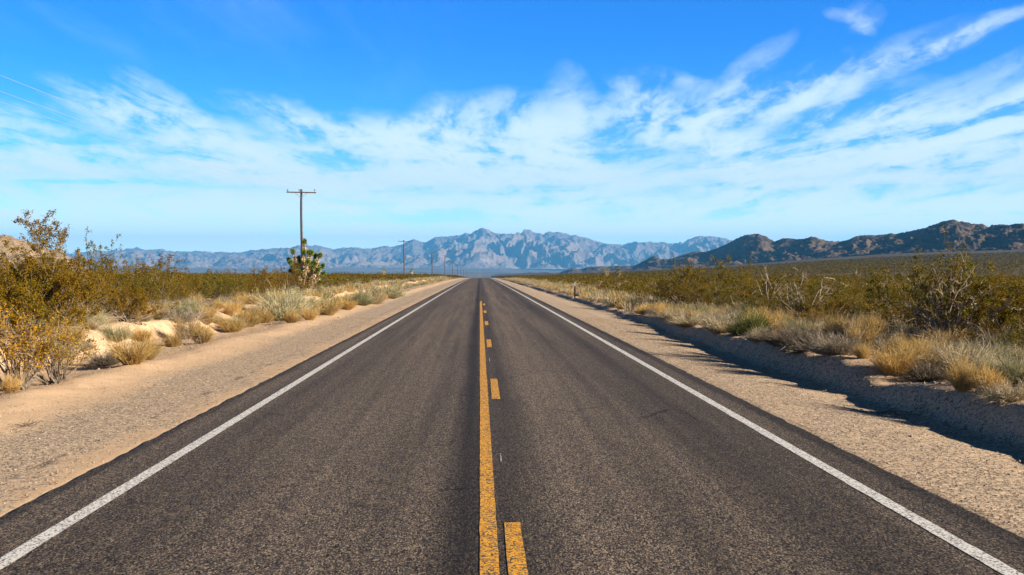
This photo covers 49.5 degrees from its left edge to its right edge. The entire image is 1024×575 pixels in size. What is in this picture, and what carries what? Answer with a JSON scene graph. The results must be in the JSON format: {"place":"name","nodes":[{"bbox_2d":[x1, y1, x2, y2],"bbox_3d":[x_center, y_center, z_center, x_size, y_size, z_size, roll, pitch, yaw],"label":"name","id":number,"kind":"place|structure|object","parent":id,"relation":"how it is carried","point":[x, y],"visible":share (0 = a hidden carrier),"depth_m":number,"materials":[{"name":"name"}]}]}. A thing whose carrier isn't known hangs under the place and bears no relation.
{"place":"outdoors","nodes":[
{"label":"outdoors","id":0,"kind":"place"},
{"bbox_2d":[0,234,85,270],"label":"hill","id":1,"kind":"structure","parent":0,"point":[15,241],"depth_m":705.28,"materials":[{"name":"beige sand"}]},
{"bbox_2d":[66,228,731,270],"bbox_3d":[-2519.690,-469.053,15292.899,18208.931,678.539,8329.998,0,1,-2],"label":"mountains","id":2,"kind":"structure","parent":0,"point":[524,249],"depth_m":12932.10,"materials":[{"name":"stone"}]},
{"bbox_2d":[248,276,735,312],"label":"distant grass","id":3,"kind":"structure","parent":0,"point":[615,303],"depth_m":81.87,"materials":[{"name":"plant"}]},
{"bbox_2d":[0,278,1023,574],"bbox_3d":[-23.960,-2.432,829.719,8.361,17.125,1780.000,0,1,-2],"label":"road","id":4,"kind":"structure","parent":0,"point":[478,426],"depth_m":10.82,"materials":[{"name":"grey asphalt"}]},
{"bbox_2d":[0,249,1023,537],"bbox_3d":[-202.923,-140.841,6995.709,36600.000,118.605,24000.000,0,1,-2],"label":"ground","id":5,"kind":"structure","parent":0,"point":[992,429],"depth_m":18.64,"materials":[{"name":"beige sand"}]},
{"bbox_2d":[0,370,25,392],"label":"grass clump","id":6,"kind":"object","parent":5,"relation":"on","point":[7,384],"visible":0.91,"depth_m":18.57,"materials":[{"name":"plant"}]},
{"bbox_2d":[0,300,68,389],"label":"creosote bush","id":7,"kind":"object","parent":5,"relation":"on","point":[22,340],"visible":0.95,"depth_m":19.33,"materials":[{"name":"yellow plant"}]},
{"bbox_2d":[0,271,94,356],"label":"creosote bush","id":8,"kind":"object","parent":5,"relation":"on","point":[20,290],"visible":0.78,"depth_m":25.12,"materials":[{"name":"green plant"}]},
{"bbox_2d":[3,321,103,384],"bbox_3d":[-8.238,1.188,19.802,1.811,1.201,1.470,-1,1,-43],"label":"creosote bush","id":9,"kind":"object","parent":5,"relation":"on","point":[57,369],"visible":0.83,"depth_m":19.92,"materials":[{"name":"grey plant"}]},
{"bbox_2d":[0,261,112,328],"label":"creosote bush","id":10,"kind":"object","parent":5,"relation":"on","point":[109,297],"visible":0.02,"depth_m":31.01,"materials":[{"name":"green plant"}]},
{"bbox_2d":[0,208,122,329],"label":"creosote bush","id":11,"kind":"object","parent":5,"relation":"on","point":[67,280],"visible":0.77,"depth_m":27.88,"materials":[{"name":"green plant"}]},
{"bbox_2d":[27,224,95,278],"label":"creosote bush","id":12,"kind":"object","parent":5,"relation":"on","point":[50,253],"visible":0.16,"depth_m":45.26,"materials":[{"name":"green plant"}]},
{"bbox_2d":[36,317,91,346],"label":"grass clump","id":13,"kind":"object","parent":5,"relation":"on","point":[73,332],"visible":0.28,"depth_m":26.07,"materials":[{"name":"plant"}]},
{"bbox_2d":[75,305,115,325],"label":"sage shrub","id":14,"kind":"object","parent":5,"relation":"on","point":[99,319],"visible":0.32,"depth_m":30.66,"materials":[{"name":"beige plant"}]},
{"bbox_2d":[82,341,119,366],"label":"twiggy shrub","id":15,"kind":"object","parent":5,"relation":"on","point":[108,360],"visible":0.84,"depth_m":24.45,"materials":[{"name":"brown plant"}]},
{"bbox_2d":[70,258,133,278],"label":"creosote bush","id":16,"kind":"object","parent":5,"relation":"on","point":[107,262],"visible":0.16,"depth_m":63.13,"materials":[{"name":"green plant"}]},
{"bbox_2d":[69,226,141,281],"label":"creosote bush","id":17,"kind":"object","parent":5,"relation":"on","point":[101,257],"visible":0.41,"depth_m":65.47,"materials":[{"name":"green plant"}]},
{"bbox_2d":[99,317,137,341],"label":"sage shrub","id":18,"kind":"object","parent":5,"relation":"on","point":[108,331],"visible":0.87,"depth_m":29.81,"materials":[{"name":"plant"}]},
{"bbox_2d":[80,282,178,321],"bbox_3d":[-11.497,0.580,33.270,2.498,1.481,2.595,1,1,34],"label":"creosote bush","id":19,"kind":"object","parent":5,"relation":"on","point":[136,305],"visible":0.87,"depth_m":33.13,"materials":[{"name":"green plant"}]},
{"bbox_2d":[103,326,158,364],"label":"grass clump","id":20,"kind":"object","parent":5,"relation":"on","point":[138,356],"visible":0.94,"depth_m":23.40,"materials":[{"name":"plant"}]},
{"bbox_2d":[93,275,169,314],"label":"creosote bush","id":21,"kind":"object","parent":5,"relation":"on","point":[147,295],"visible":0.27,"depth_m":39.18,"materials":[{"name":"green plant"}]},
{"bbox_2d":[131,326,153,341],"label":"grass clump","id":22,"kind":"object","parent":5,"relation":"on","point":[140,334],"visible":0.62,"depth_m":32.02,"materials":[{"name":"plant"}]},
{"bbox_2d":[128,334,166,359],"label":"grass clump","id":23,"kind":"object","parent":5,"relation":"on","point":[154,355],"visible":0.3,"depth_m":25.58,"materials":[{"name":"plant"}]},
{"bbox_2d":[113,262,188,305],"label":"creosote bush","id":24,"kind":"object","parent":5,"relation":"on","point":[136,284],"visible":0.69,"depth_m":41.92,"materials":[{"name":"green plant"}]},
{"bbox_2d":[99,252,203,301],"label":"creosote bush","id":25,"kind":"object","parent":5,"relation":"on","point":[144,266],"visible":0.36,"depth_m":50.78,"materials":[{"name":"green plant"}]},
{"bbox_2d":[133,269,190,305],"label":"creosote bush","id":26,"kind":"object","parent":5,"relation":"on","point":[163,288],"visible":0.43,"depth_m":44.04,"materials":[{"name":"green plant"}]},
{"bbox_2d":[142,264,195,304],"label":"creosote bush","id":27,"kind":"object","parent":5,"relation":"on","point":[173,273],"visible":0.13,"depth_m":47.43,"materials":[{"name":"green plant"}]},
{"bbox_2d":[160,331,184,346],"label":"grass clump","id":28,"kind":"object","parent":5,"relation":"on","point":[175,341],"visible":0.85,"depth_m":30.75,"materials":[{"name":"plant"}]},
{"bbox_2d":[159,305,201,322],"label":"twiggy shrub","id":29,"kind":"object","parent":5,"relation":"on","point":[186,316],"visible":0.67,"depth_m":35.48,"materials":[{"name":"beige plant"}]},
{"bbox_2d":[162,274,201,304],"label":"creosote bush","id":30,"kind":"object","parent":5,"relation":"on","point":[182,282],"visible":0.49,"depth_m":45.66,"materials":[{"name":"green plant"}]},
{"bbox_2d":[165,313,205,338],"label":"grass clump","id":31,"kind":"object","parent":5,"relation":"on","point":[185,329],"visible":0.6,"depth_m":33.85,"materials":[{"name":"plant"}]},
{"bbox_2d":[185,322,214,343],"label":"grass clump","id":32,"kind":"object","parent":5,"relation":"on","point":[204,335],"visible":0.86,"depth_m":31.34,"materials":[{"name":"plant"}]},
{"bbox_2d":[181,272,221,301],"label":"creosote bush","id":33,"kind":"object","parent":5,"relation":"on","point":[205,292],"visible":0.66,"depth_m":49.68,"materials":[{"name":"green plant"}]},
{"bbox_2d":[191,304,218,324],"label":"grass clump","id":34,"kind":"object","parent":5,"relation":"on","point":[208,318],"visible":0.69,"depth_m":37.36,"materials":[{"name":"plant"}]},
{"bbox_2d":[188,267,253,301],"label":"creosote bush","id":35,"kind":"object","parent":5,"relation":"on","point":[218,283],"visible":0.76,"depth_m":52.49,"materials":[{"name":"green plant"}]},
{"bbox_2d":[211,271,249,297],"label":"creosote bush","id":36,"kind":"object","parent":5,"relation":"on","point":[238,289],"visible":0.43,"depth_m":54.83,"materials":[{"name":"green plant"}]},
{"bbox_2d":[214,313,254,332],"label":"grass clump","id":37,"kind":"object","parent":5,"relation":"on","point":[225,325],"visible":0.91,"depth_m":37.92,"materials":[{"name":"plant"}]},
{"bbox_2d":[229,309,262,326],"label":"grass clump","id":38,"kind":"object","parent":5,"relation":"on","point":[253,318],"visible":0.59,"depth_m":41.25,"materials":[{"name":"plant"}]},
{"bbox_2d":[229,272,284,296],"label":"creosote bush","id":39,"kind":"object","parent":5,"relation":"on","point":[262,284],"visible":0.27,"depth_m":61.56,"materials":[{"name":"green plant"}]},
{"bbox_2d":[249,307,278,322],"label":"grass clump","id":40,"kind":"object","parent":5,"relation":"on","point":[266,316],"visible":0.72,"depth_m":44.57,"materials":[{"name":"plant"}]},
{"bbox_2d":[244,272,289,294],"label":"creosote bush","id":41,"kind":"object","parent":5,"relation":"on","point":[276,282],"visible":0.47,"depth_m":63.62,"materials":[{"name":"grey plant"}]},
{"bbox_2d":[248,265,286,294],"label":"creosote bush","id":42,"kind":"object","parent":5,"relation":"on","point":[254,274],"visible":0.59,"depth_m":68.10,"materials":[{"name":"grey plant"}]},
{"bbox_2d":[238,279,328,320],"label":"sage shrub","id":43,"kind":"object","parent":5,"relation":"on","point":[281,307],"visible":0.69,"depth_m":46.77,"materials":[{"name":"beige plant"}]},
{"bbox_2d":[269,262,313,291],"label":"creosote bush","id":44,"kind":"object","parent":5,"relation":"on","point":[292,276],"visible":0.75,"depth_m":70.97,"materials":[{"name":"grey plant"}]},
{"bbox_2d":[280,306,304,322],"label":"grass clump","id":45,"kind":"object","parent":5,"relation":"on","point":[294,318],"visible":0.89,"depth_m":42.94,"materials":[{"name":"plant"}]},
{"bbox_2d":[286,189,315,258],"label":"utility pole","id":46,"kind":"object","parent":5,"relation":"on","point":[301,222],"visible":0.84,"depth_m":94.35,"materials":[{"name":"brown wood"}]},
{"bbox_2d":[286,238,326,289],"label":"joshua tree","id":47,"kind":"object","parent":5,"relation":"on","point":[312,269],"visible":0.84,"depth_m":87.31,"materials":[{"name":"green plant"}]},
{"bbox_2d":[297,304,322,320],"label":"grass clump","id":48,"kind":"object","parent":5,"relation":"on","point":[312,315],"visible":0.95,"depth_m":44.74,"materials":[{"name":"plant"}]},
{"bbox_2d":[307,297,345,315],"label":"grass clump","id":49,"kind":"object","parent":5,"relation":"on","point":[332,309],"visible":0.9,"depth_m":50.06,"materials":[{"name":"plant"}]},
{"bbox_2d":[343,288,382,305],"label":"sage shrub","id":50,"kind":"object","parent":5,"relation":"on","point":[362,299],"visible":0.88,"depth_m":65.09,"materials":[{"name":"plant"}]},
{"bbox_2d":[356,285,391,304],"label":"bunchgrass","id":51,"kind":"object","parent":5,"relation":"on","point":[382,300],"visible":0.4,"depth_m":68.56,"materials":[{"name":"beige plant"}]},
{"bbox_2d":[364,279,413,298],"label":"sage shrub","id":52,"kind":"object","parent":5,"relation":"on","point":[392,293],"visible":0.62,"depth_m":81.97,"materials":[{"name":"beige plant"}]},
{"bbox_2d":[0,251,1023,298],"bbox_3d":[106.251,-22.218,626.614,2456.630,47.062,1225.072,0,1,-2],"label":"distant scrub","id":53,"kind":"object","parent":5,"relation":"on","point":[634,278],"visible":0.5,"depth_m":347.79,"materials":[{"name":"green plant"}]},
{"bbox_2d":[634,278,678,300],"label":"creosote bush","id":54,"kind":"object","parent":5,"relation":"on","point":[650,290],"visible":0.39,"depth_m":70.26,"materials":[{"name":"green plant"}]},
{"bbox_2d":[646,305,688,320],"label":"bunchgrass","id":55,"kind":"object","parent":5,"relation":"on","point":[664,314],"visible":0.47,"depth_m":44.21,"materials":[{"name":"beige plant"}]},
{"bbox_2d":[648,253,712,305],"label":"creosote bush","id":56,"kind":"object","parent":5,"relation":"on","point":[690,278],"visible":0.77,"depth_m":62.40,"materials":[{"name":"green plant"}]},
{"bbox_2d":[658,311,712,326],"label":"bunchgrass","id":57,"kind":"object","parent":5,"relation":"on","point":[681,321],"visible":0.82,"depth_m":37.68,"materials":[{"name":"beige plant"}]},
{"bbox_2d":[664,280,713,304],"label":"creosote bush","id":58,"kind":"object","parent":5,"relation":"on","point":[678,291],"visible":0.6,"depth_m":60.34,"materials":[{"name":"green plant"}]},
{"bbox_2d":[680,278,741,303],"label":"creosote bush","id":59,"kind":"object","parent":5,"relation":"on","point":[706,294],"visible":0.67,"depth_m":57.55,"materials":[{"name":"green plant"}]},
{"bbox_2d":[695,311,740,333],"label":"bunchgrass","id":60,"kind":"object","parent":5,"relation":"on","point":[711,326],"visible":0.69,"depth_m":33.80,"materials":[{"name":"beige plant"}]},
{"bbox_2d":[687,254,756,297],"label":"creosote bush","id":61,"kind":"object","parent":5,"relation":"on","point":[724,276],"visible":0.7,"depth_m":62.84,"materials":[{"name":"green plant"}]},
{"bbox_2d":[696,278,755,301],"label":"creosote bush","id":62,"kind":"object","parent":5,"relation":"on","point":[731,290],"visible":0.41,"depth_m":59.13,"materials":[{"name":"green plant"}]},
{"bbox_2d":[713,304,781,335],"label":"broom shrub","id":63,"kind":"object","parent":5,"relation":"on","point":[746,325],"visible":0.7,"depth_m":31.38,"materials":[{"name":"green plant"}]},
{"bbox_2d":[737,320,770,342],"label":"bunchgrass","id":64,"kind":"object","parent":5,"relation":"on","point":[753,339],"visible":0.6,"depth_m":28.23,"materials":[{"name":"beige plant"}]},
{"bbox_2d":[730,266,811,310],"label":"dead bush","id":65,"kind":"object","parent":5,"relation":"on","point":[795,286],"visible":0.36,"depth_m":47.01,"materials":[{"name":"beige plant"}]},
{"bbox_2d":[738,270,811,301],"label":"creosote bush","id":66,"kind":"object","parent":5,"relation":"on","point":[773,284],"visible":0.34,"depth_m":50.92,"materials":[{"name":"green plant"}]},
{"bbox_2d":[744,316,807,346],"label":"twiggy shrub","id":67,"kind":"object","parent":5,"relation":"on","point":[771,338],"visible":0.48,"depth_m":25.84,"materials":[{"name":"beige plant"}]},
{"bbox_2d":[766,293,828,319],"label":"creosote bush","id":68,"kind":"object","parent":5,"relation":"on","point":[799,309],"visible":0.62,"depth_m":38.35,"materials":[{"name":"green plant"}]},
{"bbox_2d":[765,276,835,315],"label":"creosote bush","id":69,"kind":"object","parent":5,"relation":"on","point":[813,294],"visible":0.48,"depth_m":40.98,"materials":[{"name":"green plant"}]},
{"bbox_2d":[773,310,834,355],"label":"twiggy shrub","id":70,"kind":"object","parent":5,"relation":"on","point":[789,350],"visible":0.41,"depth_m":24.46,"materials":[{"name":"grey plant"}]},
{"bbox_2d":[794,307,837,323],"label":"creosote bush","id":71,"kind":"object","parent":5,"relation":"on","point":[817,318],"visible":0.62,"depth_m":33.90,"materials":[{"name":"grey plant"}]},
{"bbox_2d":[778,271,861,320],"bbox_3d":[10.608,0.390,38.429,3.198,2.005,2.742,0,1,14],"label":"dead bush","id":72,"kind":"object","parent":5,"relation":"on","point":[801,298],"visible":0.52,"depth_m":38.53,"materials":[{"name":"grey plant"}]},
{"bbox_2d":[803,294,852,317],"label":"creosote bush","id":73,"kind":"object","parent":5,"relation":"on","point":[831,306],"visible":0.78,"depth_m":35.67,"materials":[{"name":"green plant"}]},
{"bbox_2d":[780,315,884,354],"bbox_3d":[6.745,1.000,22.928,1.965,0.872,1.962,7,-7,-35],"label":"twiggy shrub","id":74,"kind":"object","parent":5,"relation":"on","point":[835,346],"visible":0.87,"depth_m":22.67,"materials":[{"name":"brown plant"}]},
{"bbox_2d":[813,309,866,337],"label":"grass clump","id":75,"kind":"object","parent":5,"relation":"on","point":[829,324],"visible":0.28,"depth_m":27.73,"materials":[{"name":"plant"}]},
{"bbox_2d":[809,286,892,319],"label":"creosote bush","id":76,"kind":"object","parent":5,"relation":"on","point":[849,301],"visible":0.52,"depth_m":37.24,"materials":[{"name":"green plant"}]},
{"bbox_2d":[850,340,874,358],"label":"grass clump","id":77,"kind":"object","parent":5,"relation":"on","point":[858,351],"visible":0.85,"depth_m":22.01,"materials":[{"name":"plant"}]},
{"bbox_2d":[839,313,888,347],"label":"grass clump","id":78,"kind":"object","parent":5,"relation":"on","point":[872,332],"visible":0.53,"depth_m":25.37,"materials":[{"name":"plant"}]},
{"bbox_2d":[835,265,945,320],"bbox_3d":[11.748,0.266,34.745,3.639,2.030,3.386,0,1,-21],"label":"creosote bush","id":79,"kind":"object","parent":5,"relation":"on","point":[890,297],"visible":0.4,"depth_m":34.23,"materials":[{"name":"green plant"}]},
{"bbox_2d":[853,339,927,375],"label":"grass clump","id":80,"kind":"object","parent":5,"relation":"on","point":[884,364],"visible":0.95,"depth_m":20.43,"materials":[{"name":"plant"}]},
{"bbox_2d":[879,327,915,354],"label":"grass clump","id":81,"kind":"object","parent":5,"relation":"on","point":[899,342],"visible":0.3,"depth_m":23.17,"materials":[{"name":"plant"}]},
{"bbox_2d":[876,318,926,344],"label":"twiggy shrub","id":82,"kind":"object","parent":5,"relation":"on","point":[909,329],"visible":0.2,"depth_m":25.51,"materials":[{"name":"brown plant"}]},
{"bbox_2d":[889,333,938,356],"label":"grass clump","id":83,"kind":"object","parent":5,"relation":"on","point":[922,346],"visible":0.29,"depth_m":22.36,"materials":[{"name":"plant"}]},
{"bbox_2d":[895,354,948,381],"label":"twiggy shrub","id":84,"kind":"object","parent":5,"relation":"on","point":[928,375],"visible":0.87,"depth_m":19.93,"materials":[{"name":"plant"}]},
{"bbox_2d":[879,340,965,374],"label":"grass clump","id":85,"kind":"object","parent":5,"relation":"on","point":[928,358],"visible":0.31,"depth_m":20.58,"materials":[{"name":"plant"}]},
{"bbox_2d":[899,331,958,355],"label":"grass clump","id":86,"kind":"object","parent":5,"relation":"on","point":[940,345],"visible":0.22,"depth_m":23.25,"materials":[{"name":"plant"}]},
{"bbox_2d":[884,289,979,323],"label":"creosote bush","id":87,"kind":"object","parent":5,"relation":"on","point":[888,310],"visible":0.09,"depth_m":30.46,"materials":[{"name":"green plant"}]},
{"bbox_2d":[892,242,982,339],"bbox_3d":[10.509,0.130,26.077,2.554,2.469,2.372,0,1,5],"label":"dead bush","id":88,"kind":"object","parent":5,"relation":"on","point":[942,292],"visible":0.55,"depth_m":25.81,"materials":[{"name":"plant"}]},
{"bbox_2d":[861,223,1016,337],"bbox_3d":[10.276,-0.019,26.218,3.364,2.953,3.430,1,1,37],"label":"creosote bush","id":89,"kind":"object","parent":5,"relation":"on","point":[926,303],"visible":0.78,"depth_m":25.84,"materials":[{"name":"green plant"}]},
{"bbox_2d":[926,322,977,344],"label":"grass clump","id":90,"kind":"object","parent":5,"relation":"on","point":[959,338],"visible":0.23,"depth_m":24.71,"materials":[{"name":"plant"}]},
{"bbox_2d":[886,267,1021,341],"bbox_3d":[10.584,0.478,26.012,2.872,2.100,3.351,1,1,29],"label":"dead bush","id":91,"kind":"object","parent":5,"relation":"on","point":[951,320],"visible":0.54,"depth_m":25.56,"materials":[{"name":"plant"}]},
{"bbox_2d":[919,336,994,361],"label":"bunchgrass","id":92,"kind":"object","parent":5,"relation":"on","point":[958,351],"visible":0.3,"depth_m":21.68,"materials":[{"name":"beige plant"}]},
{"bbox_2d":[918,332,1008,372],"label":"bunchgrass","id":93,"kind":"object","parent":5,"relation":"on","point":[960,358],"visible":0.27,"depth_m":20.38,"materials":[{"name":"beige plant"}]},
{"bbox_2d":[941,345,991,391],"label":"grass clump","id":94,"kind":"object","parent":5,"relation":"on","point":[958,379],"visible":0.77,"depth_m":16.81,"materials":[{"name":"plant"}]},
{"bbox_2d":[955,321,1015,342],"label":"creosote bush","id":95,"kind":"object","parent":5,"relation":"on","point":[987,330],"visible":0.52,"depth_m":24.32,"materials":[{"name":"grey plant"}]},
{"bbox_2d":[953,273,1023,337],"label":"creosote bush","id":96,"kind":"object","parent":5,"relation":"on","point":[1004,317],"visible":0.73,"depth_m":25.36,"materials":[{"name":"green plant"}]},
{"bbox_2d":[965,356,1016,393],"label":"grass clump","id":97,"kind":"object","parent":5,"relation":"on","point":[988,377],"visible":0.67,"depth_m":16.31,"materials":[{"name":"plant"}]},
{"bbox_2d":[958,349,1023,375],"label":"sage shrub","id":98,"kind":"object","parent":5,"relation":"on","point":[987,356],"visible":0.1,"depth_m":18.03,"materials":[{"name":"plant"}]},
{"bbox_2d":[961,270,1023,326],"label":"creosote bush","id":99,"kind":"object","parent":5,"relation":"on","point":[1008,296],"visible":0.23,"depth_m":28.57,"materials":[{"name":"green plant"}]},
{"bbox_2d":[966,377,1023,403],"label":"bunchgrass","id":100,"kind":"object","parent":5,"relation":"on","point":[997,395],"visible":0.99,"depth_m":15.67,"materials":[{"name":"beige plant"}]},
{"bbox_2d":[967,338,1022,362],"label":"sage shrub","id":101,"kind":"object","parent":5,"relation":"on","point":[1001,354],"visible":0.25,"depth_m":21.40,"materials":[{"name":"plant"}]},
{"bbox_2d":[966,319,1023,350],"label":"twiggy shrub","id":102,"kind":"object","parent":5,"relation":"on","point":[990,337],"visible":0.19,"depth_m":23.64,"materials":[{"name":"brown plant"}]},
{"bbox_2d":[984,345,1023,385],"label":"sage shrub","id":103,"kind":"object","parent":5,"relation":"on","point":[1016,373],"visible":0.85,"depth_m":17.27,"materials":[{"name":"plant"}]},
{"bbox_2d":[991,328,1023,350],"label":"creosote bush","id":104,"kind":"object","parent":5,"relation":"on","point":[1013,338],"visible":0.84,"depth_m":22.50,"materials":[{"name":"green plant"}]},
{"bbox_2d":[0,0,1023,253],"label":"sky","id":105,"kind":"structure","parent":0,"point":[622,122],"materials":[{"name":"blue"}]},
{"bbox_2d":[495,219,1023,276],"bbox_3d":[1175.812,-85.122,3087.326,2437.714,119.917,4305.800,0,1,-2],"label":"hills","id":106,"kind":"structure","parent":0,"point":[759,248],"depth_m":2142.71,"materials":[{"name":"stone"}]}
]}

